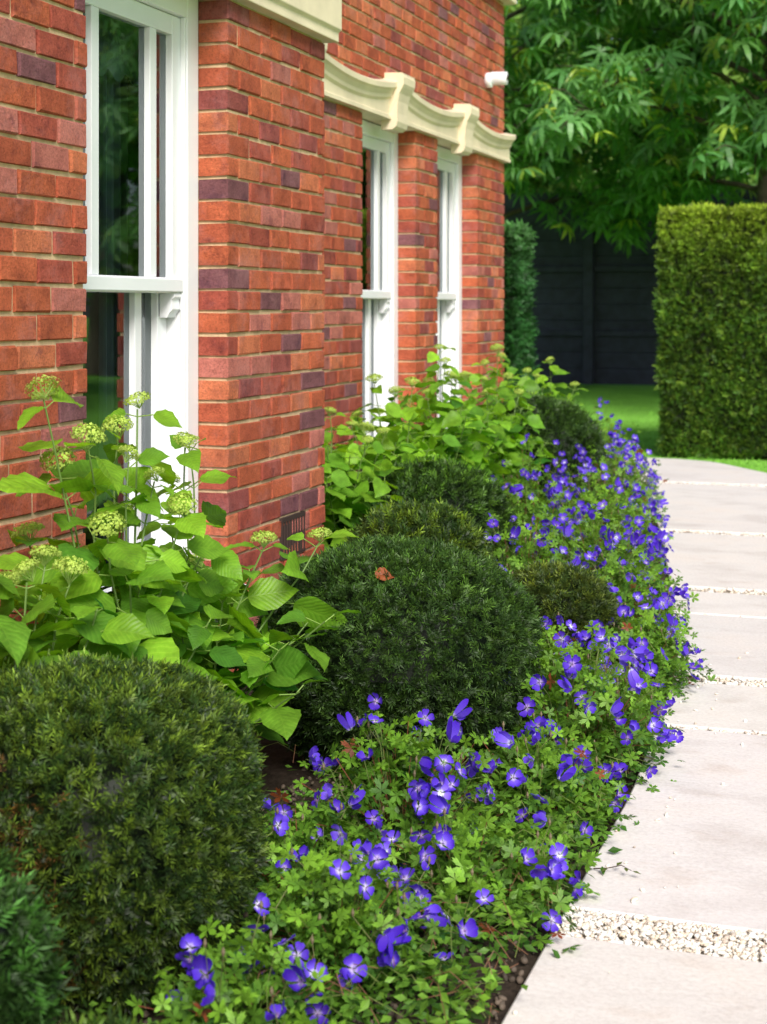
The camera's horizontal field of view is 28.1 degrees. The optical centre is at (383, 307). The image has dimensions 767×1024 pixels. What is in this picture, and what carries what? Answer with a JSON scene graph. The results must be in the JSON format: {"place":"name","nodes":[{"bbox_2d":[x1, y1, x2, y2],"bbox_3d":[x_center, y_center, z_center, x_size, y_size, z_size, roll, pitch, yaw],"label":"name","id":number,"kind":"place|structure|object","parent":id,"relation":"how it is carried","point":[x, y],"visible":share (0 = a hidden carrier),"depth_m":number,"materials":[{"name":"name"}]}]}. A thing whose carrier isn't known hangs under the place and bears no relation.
{"place":"outdoors","nodes":[
{"label":"outdoors","id":0,"kind":"place"},
{"bbox_2d":[51,503,671,1023],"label":"soil","id":1,"kind":"structure","parent":0,"point":[277,773],"depth_m":2.93,"materials":[{"name":"brown soil"}]},
{"bbox_2d":[0,835,80,1023],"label":"feathery shrub","id":2,"kind":"object","parent":1,"relation":"on","point":[30,977],"visible":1,"depth_m":2.10,"materials":[{"name":"green plant"}]},
{"bbox_2d":[0,544,154,677],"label":"hydrangea bush","id":3,"kind":"object","parent":1,"relation":"on","point":[101,631],"visible":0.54,"depth_m":3.04,"materials":[{"name":"green plant"}]},
{"bbox_2d":[0,374,246,716],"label":"hydrangea bush","id":4,"kind":"object","parent":1,"relation":"on","point":[145,579],"visible":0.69,"depth_m":3.34,"materials":[{"name":"green plant"}]},
{"bbox_2d":[54,992,195,1023],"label":"shrub","id":5,"kind":"object","parent":1,"relation":"on","point":[92,1017],"visible":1,"depth_m":1.94,"materials":[{"name":"green plant"}]},
{"bbox_2d":[0,647,274,1016],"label":"yew bush","id":6,"kind":"object","parent":1,"relation":"on","point":[129,819],"visible":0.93,"depth_m":2.57,"materials":[{"name":"green plant"}]},
{"bbox_2d":[104,431,360,781],"bbox_3d":[-0.430,0.760,3.678,0.697,0.902,0.708,0,0,36],"label":"hydrangea bush","id":7,"kind":"object","parent":1,"relation":"on","point":[267,676],"visible":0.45,"depth_m":3.69,"materials":[{"name":"green plant"}]},
{"bbox_2d":[125,900,340,1023],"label":"geranium plant","id":8,"kind":"object","parent":1,"relation":"on","point":[215,987],"visible":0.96,"depth_m":2.47,"materials":[{"name":"green plant"}]},
{"bbox_2d":[217,784,379,932],"bbox_3d":[-0.191,1.114,3.220,0.447,0.226,0.456,0,0,-27],"label":"geranium plant","id":9,"kind":"object","parent":1,"relation":"on","point":[281,838],"visible":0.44,"depth_m":3.16,"materials":[{"name":"green plant"}]},
{"bbox_2d":[265,986,346,1023],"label":"geranium plant","id":10,"kind":"object","parent":1,"relation":"on","point":[275,1009],"visible":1,"depth_m":2.34,"materials":[{"name":"purple plant"}]},
{"bbox_2d":[207,824,482,1023],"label":"geranium plant","id":11,"kind":"object","parent":1,"relation":"on","point":[289,919],"visible":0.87,"depth_m":2.73,"materials":[{"name":"green plant"}]},
{"bbox_2d":[52,678,669,1023],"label":"soil clods","id":12,"kind":"object","parent":1,"relation":"on","point":[500,1000],"visible":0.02,"depth_m":2.81,"materials":[{"name":"brown soil"}]},
{"bbox_2d":[322,406,403,550],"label":"hydrangea bush","id":13,"kind":"object","parent":1,"relation":"on","point":[341,500],"visible":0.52,"depth_m":6.20,"materials":[{"name":"green plant"}]},
{"bbox_2d":[70,569,685,1023],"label":"ground cover","id":14,"kind":"object","parent":1,"relation":"on","point":[456,973],"visible":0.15,"depth_m":2.76,"materials":[{"name":"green plant"}]},
{"bbox_2d":[322,373,461,487],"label":"hydrangea bush","id":15,"kind":"object","parent":1,"relation":"on","point":[404,449],"visible":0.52,"depth_m":6.82,"materials":[{"name":"green plant"}]},
{"bbox_2d":[285,693,511,888],"bbox_3d":[0.019,1.039,3.418,0.521,0.371,0.550,0,0,-18],"label":"geranium plant","id":16,"kind":"object","parent":1,"relation":"on","point":[434,764],"visible":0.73,"depth_m":3.38,"materials":[{"name":"green plant"}]},
{"bbox_2d":[253,530,547,777],"bbox_3d":[0.032,0.899,4.109,0.797,0.592,0.796,0,0,19],"label":"yew bush","id":17,"kind":"object","parent":1,"relation":"on","point":[440,630],"visible":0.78,"depth_m":3.83,"materials":[{"name":"green plant"}]},
{"bbox_2d":[375,567,393,580],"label":"dead leaf","id":18,"kind":"object","parent":17,"relation":"on","point":[381,575],"visible":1,"depth_m":3.88,"materials":[{"name":"brown plant"}]},
{"bbox_2d":[337,495,501,565],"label":"yew bush","id":19,"kind":"object","parent":1,"relation":"on","point":[435,521],"visible":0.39,"depth_m":5.40,"materials":[{"name":"green plant"}]},
{"bbox_2d":[344,453,523,566],"bbox_3d":[0.187,0.922,6.599,0.825,0.587,0.826,0,0,19],"label":"yew bush","id":20,"kind":"object","parent":1,"relation":"on","point":[478,494],"visible":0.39,"depth_m":6.41,"materials":[{"name":"green plant"}]},
{"bbox_2d":[385,344,510,475],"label":"hydrangea bush","id":21,"kind":"object","parent":1,"relation":"on","point":[472,451],"visible":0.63,"depth_m":7.48,"materials":[{"name":"green plant"}]},
{"bbox_2d":[351,794,601,969],"bbox_3d":[0.176,1.103,3.097,0.529,0.247,0.614,0,0,19],"label":"geranium plant","id":22,"kind":"object","parent":1,"relation":"on","point":[423,859],"visible":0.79,"depth_m":3.03,"materials":[{"name":"green plant"}]},
{"bbox_2d":[432,343,555,502],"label":"hydrangea bush","id":23,"kind":"object","parent":1,"relation":"on","point":[511,447],"visible":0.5,"depth_m":8.22,"materials":[{"name":"green plant"}]},
{"bbox_2d":[457,352,541,411],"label":"hydrangea bush","id":24,"kind":"object","parent":1,"relation":"on","point":[530,385],"visible":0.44,"depth_m":9.17,"materials":[{"name":"green plant"}]},
{"bbox_2d":[482,513,580,575],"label":"geranium plant","id":25,"kind":"object","parent":1,"relation":"on","point":[537,540],"visible":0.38,"depth_m":5.84,"materials":[{"name":"green plant"}]},
{"bbox_2d":[491,433,580,557],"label":"geranium plant","id":26,"kind":"object","parent":1,"relation":"on","point":[521,470],"visible":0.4,"depth_m":7.70,"materials":[{"name":"green plant"}]},
{"bbox_2d":[449,716,639,870],"bbox_3d":[0.369,1.084,3.597,0.457,0.281,0.590,0,0,19],"label":"geranium plant","id":27,"kind":"object","parent":1,"relation":"on","point":[530,768],"visible":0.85,"depth_m":3.51,"materials":[{"name":"green plant"}]},
{"bbox_2d":[483,391,610,514],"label":"yew bush","id":28,"kind":"object","parent":1,"relation":"on","point":[567,424],"visible":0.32,"depth_m":8.48,"materials":[{"name":"green plant"}]},
{"bbox_2d":[497,471,602,575],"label":"geranium plant","id":29,"kind":"object","parent":1,"relation":"on","point":[543,511],"visible":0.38,"depth_m":6.68,"materials":[{"name":"green plant"}]},
{"bbox_2d":[516,356,587,411],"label":"hydrangea bush","id":30,"kind":"object","parent":1,"relation":"on","point":[556,370],"visible":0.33,"depth_m":9.78,"materials":[{"name":"green plant"}]},
{"bbox_2d":[512,558,624,663],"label":"yew bush","id":31,"kind":"object","parent":1,"relation":"on","point":[578,596],"visible":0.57,"depth_m":4.98,"materials":[{"name":"green plant"}]},
{"bbox_2d":[513,612,626,730],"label":"geranium plant","id":32,"kind":"object","parent":1,"relation":"on","point":[562,641],"visible":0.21,"depth_m":4.52,"materials":[{"name":"green plant"}]},
{"bbox_2d":[491,618,684,797],"bbox_3d":[0.508,1.031,4.040,0.564,0.397,0.754,0,0,19],"label":"geranium plant","id":33,"kind":"object","parent":1,"relation":"on","point":[589,705],"visible":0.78,"depth_m":3.94,"materials":[{"name":"green plant"}]},
{"bbox_2d":[531,477,674,576],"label":"geranium plant","id":34,"kind":"object","parent":1,"relation":"on","point":[627,516],"visible":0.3,"depth_m":6.95,"materials":[{"name":"green plant"}]},
{"bbox_2d":[539,453,673,552],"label":"geranium plant","id":35,"kind":"object","parent":1,"relation":"on","point":[643,508],"visible":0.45,"depth_m":7.61,"materials":[{"name":"purple plant"}]},
{"bbox_2d":[573,396,640,480],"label":"geranium plant","id":36,"kind":"object","parent":1,"relation":"on","point":[616,425],"visible":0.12,"depth_m":9.97,"materials":[{"name":"purple plant"}]},
{"bbox_2d":[546,438,669,530],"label":"geranium plant","id":37,"kind":"object","parent":1,"relation":"on","point":[640,458],"visible":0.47,"depth_m":8.26,"materials":[{"name":"purple plant"}]},
{"bbox_2d":[537,500,679,604],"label":"geranium plant","id":38,"kind":"object","parent":1,"relation":"on","point":[630,544],"visible":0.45,"depth_m":6.24,"materials":[{"name":"green plant"}]},
{"bbox_2d":[587,440,668,523],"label":"geranium plant","id":39,"kind":"object","parent":1,"relation":"on","point":[642,469],"visible":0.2,"depth_m":8.84,"materials":[{"name":"purple plant"}]},
{"bbox_2d":[594,406,664,514],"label":"geranium plant","id":40,"kind":"object","parent":1,"relation":"on","point":[613,435],"visible":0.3,"depth_m":9.05,"materials":[{"name":"purple plant"}]},
{"bbox_2d":[580,528,699,639],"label":"geranium plant","id":41,"kind":"object","parent":1,"relation":"on","point":[626,583],"visible":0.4,"depth_m":5.61,"materials":[{"name":"green plant"}]},
{"bbox_2d":[584,590,718,709],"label":"geranium plant","id":42,"kind":"object","parent":1,"relation":"on","point":[653,642],"visible":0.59,"depth_m":4.84,"materials":[{"name":"green plant"}]},
{"bbox_2d":[138,383,766,974],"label":"lawn","id":43,"kind":"structure","parent":0,"point":[620,393],"depth_m":18.46,"materials":[{"name":"green plant"}]},
{"bbox_2d":[0,0,516,671],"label":"brick house","id":44,"kind":"structure","parent":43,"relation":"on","point":[248,240],"depth_m":4.95,"materials":[{"name":"brick"}]},
{"bbox_2d":[83,0,245,591],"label":"window","id":45,"kind":"structure","parent":44,"relation":"in","point":[153,44],"depth_m":4.71,"materials":[{"name":"white paint"}]},
{"bbox_2d":[361,120,397,444],"bbox_3d":[-0.153,-0.122,8.052,0.200,1.955,0.865,0,0,19],"label":"window","id":46,"kind":"structure","parent":44,"relation":"in","point":[380,301],"depth_m":8.32,"materials":[{"name":"white paint"}]},
{"bbox_2d":[436,145,461,428],"bbox_3d":[0.283,-0.054,9.255,0.150,1.819,0.863,0,0,19],"label":"window","id":47,"kind":"structure","parent":44,"relation":"in","point":[449,174],"depth_m":9.54,"materials":[{"name":"white paint"}]},
{"bbox_2d":[484,72,508,87],"bbox_3d":[0.728,-1.454,9.800,0.143,0.104,0.119,0,0,19],"label":"security camera","id":48,"kind":"object","parent":44,"relation":"attached to","point":[491,79],"visible":1,"depth_m":9.78,"materials":[{"name":"white paint"}]},
{"bbox_2d":[503,218,540,393],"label":"hedge","id":49,"kind":"object","parent":43,"relation":"on","point":[519,285],"visible":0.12,"depth_m":15.23,"materials":[{"name":"green plant"}]},
{"bbox_2d":[503,0,700,193],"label":"woodland tree","id":50,"kind":"object","parent":43,"relation":"on","point":[537,183],"visible":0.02,"depth_m":27.17,"materials":[{"name":"green plant"}]},
{"bbox_2d":[503,0,751,248],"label":"chestnut tree","id":51,"kind":"object","parent":43,"relation":"on","point":[521,158],"visible":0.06,"depth_m":21.29,"materials":[{"name":"green plant"}]},
{"bbox_2d":[503,189,756,384],"bbox_3d":[3.840,-0.300,23.692,20.000,3.000,0.170,0,0,19],"label":"black fence","id":52,"kind":"object","parent":43,"relation":"on","point":[594,311],"visible":0.14,"depth_m":23.87,"materials":[{"name":"black wood"}]},
{"bbox_2d":[503,0,766,257],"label":"chestnut tree","id":53,"kind":"object","parent":43,"relation":"on","point":[642,57],"visible":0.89,"depth_m":17.78,"materials":[{"name":"green plant"}]},
{"bbox_2d":[510,0,765,189],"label":"woodland tree","id":54,"kind":"object","parent":43,"relation":"on","point":[730,73],"visible":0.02,"depth_m":26.42,"materials":[{"name":"green plant"}]},
{"bbox_2d":[651,200,766,459],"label":"hedge","id":55,"kind":"object","parent":43,"relation":"on","point":[710,302],"visible":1,"depth_m":12.42,"materials":[{"name":"green plant"}]},
{"bbox_2d":[501,456,766,1023],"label":"path","id":56,"kind":"structure","parent":0,"point":[710,830],"depth_m":3.54,"materials":[{"name":"stone"}]},
{"bbox_2d":[590,862,639,873],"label":"fallen twig","id":57,"kind":"object","parent":56,"relation":"on","point":[618,864],"visible":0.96,"depth_m":3.25,"materials":[{"name":"brown wood"}]},
{"bbox_2d":[513,480,766,1014],"bbox_3d":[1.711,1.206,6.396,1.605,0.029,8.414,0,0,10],"label":"gravel","id":58,"kind":"structure","parent":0,"point":[722,942],"depth_m":2.96,"materials":[{"name":"white gravel"}]},
{"bbox_2d":[539,392,766,472],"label":"grass","id":59,"kind":"structure","parent":0,"point":[746,462],"depth_m":13.97,"materials":[{"name":"green plant"}]}
]}

